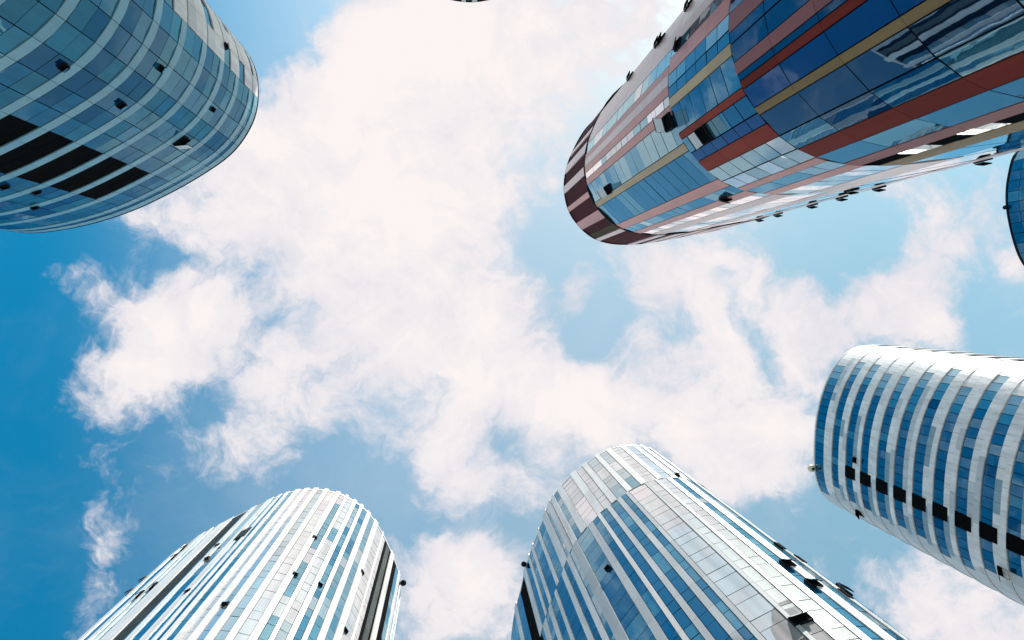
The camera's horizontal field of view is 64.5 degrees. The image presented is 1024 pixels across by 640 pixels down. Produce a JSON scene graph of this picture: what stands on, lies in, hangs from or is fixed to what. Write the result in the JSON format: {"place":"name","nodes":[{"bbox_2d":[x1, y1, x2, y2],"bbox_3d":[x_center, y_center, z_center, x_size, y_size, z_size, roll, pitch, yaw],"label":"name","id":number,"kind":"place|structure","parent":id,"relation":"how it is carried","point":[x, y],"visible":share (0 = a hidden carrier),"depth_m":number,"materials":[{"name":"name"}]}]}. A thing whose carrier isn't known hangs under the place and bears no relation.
{"place":"outdoors","nodes":[
{"label":"outdoors","id":0,"kind":"place"},
{"bbox_2d":[0,0,258,232],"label":"glass tower","id":1,"kind":"structure","parent":0,"point":[110,109],"depth_m":43.00,"materials":[{"name":"glass"}]},
{"bbox_2d":[0,184,9,190],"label":"open window","id":2,"kind":"structure","parent":1,"relation":"in","point":[4,187],"depth_m":43.07,"materials":[{"name":"glass"}]},
{"bbox_2d":[30,206,39,210],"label":"open window","id":3,"kind":"structure","parent":1,"relation":"in","point":[35,207],"depth_m":48.87,"materials":[{"name":"glass"}]},
{"bbox_2d":[31,190,41,195],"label":"open window","id":4,"kind":"structure","parent":1,"relation":"in","point":[37,192],"depth_m":45.95,"materials":[{"name":"glass"}]},
{"bbox_2d":[57,62,70,72],"bbox_3d":[-19.144,-10.763,34.688,0.378,0.450,0.306,-37,-86,-3],"label":"open window","id":5,"kind":"structure","parent":1,"relation":"in","point":[64,67],"depth_m":34.58,"materials":[{"name":"glass"}]},
{"bbox_2d":[116,101,127,109],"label":"open window","id":6,"kind":"structure","parent":1,"relation":"in","point":[122,105],"depth_m":40.97,"materials":[{"name":"glass"}]},
{"bbox_2d":[156,64,165,72],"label":"open window","id":7,"kind":"structure","parent":1,"relation":"in","point":[161,68],"depth_m":41.36,"materials":[{"name":"glass"}]},
{"bbox_2d":[173,136,192,148],"bbox_3d":[-20.512,-11.066,50.490,0.937,1.090,0.684,0,-89,-4],"label":"open window","id":8,"kind":"structure","parent":1,"relation":"in","point":[182,142],"depth_m":50.36,"materials":[{"name":"glass"}]},
{"bbox_2d":[224,42,228,49],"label":"open window","id":9,"kind":"structure","parent":1,"relation":"in","point":[226,46],"depth_m":50.05,"materials":[{"name":"glass"}]},
{"bbox_2d":[78,487,405,639],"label":"glass tower","id":10,"kind":"structure","parent":0,"point":[315,563],"depth_m":61.66,"materials":[{"name":"glass"}]},
{"bbox_2d":[149,582,158,589],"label":"open window","id":11,"kind":"structure","parent":10,"relation":"in","point":[154,584],"depth_m":64.91,"materials":[{"name":"glass"}]},
{"bbox_2d":[221,600,229,605],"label":"open window","id":12,"kind":"structure","parent":10,"relation":"in","point":[227,602],"depth_m":51.23,"materials":[{"name":"glass"}]},
{"bbox_2d":[453,0,486,1],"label":"glass tower","id":13,"kind":"structure","parent":0,"point":[470,0],"depth_m":89.24,"materials":[{"name":"glass"}]},
{"bbox_2d":[0,0,1023,639],"label":"sky","id":14,"kind":"structure","parent":0,"point":[389,296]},
{"bbox_2d":[511,444,909,639],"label":"glass tower","id":15,"kind":"structure","parent":0,"point":[636,542],"depth_m":55.01,"materials":[{"name":"glass"}]},
{"bbox_2d":[604,564,610,571],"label":"open window","id":16,"kind":"structure","parent":15,"relation":"in","point":[607,566],"depth_m":58.72,"materials":[{"name":"glass"}]},
{"bbox_2d":[779,558,796,566],"bbox_3d":[15.946,13.929,46.843,0.690,0.890,0.412,6,-89,-4],"label":"open window","id":17,"kind":"structure","parent":15,"relation":"in","point":[786,562],"depth_m":46.74,"materials":[{"name":"glass"}]},
{"bbox_2d":[787,610,813,627],"bbox_3d":[13.943,14.334,39.226,1.058,0.840,0.781,0,-89,-4],"label":"open window","id":18,"kind":"structure","parent":15,"relation":"in","point":[801,618],"depth_m":39.13,"materials":[{"name":"glass"}]},
{"bbox_2d":[804,578,823,587],"bbox_3d":[16.210,14.014,43.531,0.690,0.890,0.412,6,-89,-4],"label":"open window","id":19,"kind":"structure","parent":15,"relation":"in","point":[812,582],"depth_m":43.41,"materials":[{"name":"glass"}]},
{"bbox_2d":[835,582,853,595],"bbox_3d":[18.369,14.810,44.724,0.540,1.090,0.324,37,-91,-4],"label":"open window","id":20,"kind":"structure","parent":15,"relation":"in","point":[838,584],"depth_m":44.46,"materials":[{"name":"glass"}]},
{"bbox_2d":[564,0,1023,244],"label":"glass tower","id":21,"kind":"structure","parent":0,"point":[713,115],"depth_m":31.92,"materials":[{"name":"glass"}]},
{"bbox_2d":[597,184,611,197],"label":"open window","id":22,"kind":"structure","parent":21,"relation":"in","point":[606,190],"depth_m":60.34,"materials":[{"name":"glass"}]},
{"bbox_2d":[626,71,632,81],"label":"open window","id":23,"kind":"structure","parent":21,"relation":"in","point":[629,75],"depth_m":54.94,"materials":[{"name":"glass"}]},
{"bbox_2d":[653,36,657,48],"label":"open window","id":24,"kind":"structure","parent":21,"relation":"in","point":[655,44],"depth_m":47.47,"materials":[{"name":"glass"}]},
{"bbox_2d":[657,32,664,44],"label":"open window","id":25,"kind":"structure","parent":21,"relation":"in","point":[659,39],"depth_m":46.29,"materials":[{"name":"glass"}]},
{"bbox_2d":[652,112,674,132],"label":"open window","id":26,"kind":"structure","parent":21,"relation":"in","point":[666,124],"depth_m":41.99,"materials":[{"name":"glass"}]},
{"bbox_2d":[673,36,681,51],"bbox_3d":[8.086,-13.596,39.927,0.358,0.710,0.550,12,-90,-5],"label":"open window","id":27,"kind":"structure","parent":21,"relation":"in","point":[676,46],"depth_m":39.77,"materials":[{"name":"glass"}]},
{"bbox_2d":[683,0,691,11],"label":"open window","id":28,"kind":"structure","parent":21,"relation":"in","point":[690,1],"depth_m":41.23,"materials":[{"name":"glass"}]},
{"bbox_2d":[687,123,713,149],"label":"open window","id":29,"kind":"structure","parent":21,"relation":"in","point":[701,136],"depth_m":38.26,"materials":[{"name":"glass"}]},
{"bbox_2d":[718,196,731,203],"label":"open window","id":30,"kind":"structure","parent":21,"relation":"in","point":[723,199],"depth_m":44.57,"materials":[{"name":"glass"}]},
{"bbox_2d":[773,212,782,217],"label":"open window","id":31,"kind":"structure","parent":21,"relation":"in","point":[775,215],"depth_m":64.73,"materials":[{"name":"glass"}]},
{"bbox_2d":[807,203,817,208],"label":"open window","id":32,"kind":"structure","parent":21,"relation":"in","point":[812,206],"depth_m":58.57,"materials":[{"name":"glass"}]},
{"bbox_2d":[835,195,847,201],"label":"open window","id":33,"kind":"structure","parent":21,"relation":"in","point":[843,198],"depth_m":54.13,"materials":[{"name":"glass"}]},
{"bbox_2d":[844,188,859,194],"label":"open window","id":34,"kind":"structure","parent":21,"relation":"in","point":[848,191],"depth_m":44.46,"materials":[{"name":"glass"}]},
{"bbox_2d":[872,186,886,191],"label":"open window","id":35,"kind":"structure","parent":21,"relation":"in","point":[878,188],"depth_m":49.42,"materials":[{"name":"glass"}]},
{"bbox_2d":[973,158,992,165],"bbox_3d":[23.221,-7.777,39.938,0.550,0.710,0.358,-15,-87,-4],"label":"open window","id":36,"kind":"structure","parent":21,"relation":"in","point":[981,163],"depth_m":39.79,"materials":[{"name":"glass"}]},
{"bbox_2d":[1002,150,1023,265],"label":"glass tower","id":37,"kind":"structure","parent":0,"point":[1014,200],"depth_m":99.87,"materials":[{"name":"glass"}]},
{"label":"plaza","id":38,"kind":"structure","parent":0,"visible":0},
{"bbox_2d":[808,345,1023,605],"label":"glass tower","id":39,"kind":"structure","parent":38,"relation":"on","point":[920,449],"depth_m":82.01,"materials":[{"name":"white aluminium"},{"name":"deep blue glass"},{"name":"dark metal"}]},
{"bbox_2d":[855,509,863,518],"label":"open window","id":40,"kind":"structure","parent":39,"relation":"in","point":[857,512],"depth_m":96.56,"materials":[{"name":"glass"}]},
{"bbox_2d":[996,565,1009,581],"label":"open window","id":41,"kind":"structure","parent":39,"relation":"in","point":[999,569],"depth_m":70.46,"materials":[{"name":"glass"}]}
]}

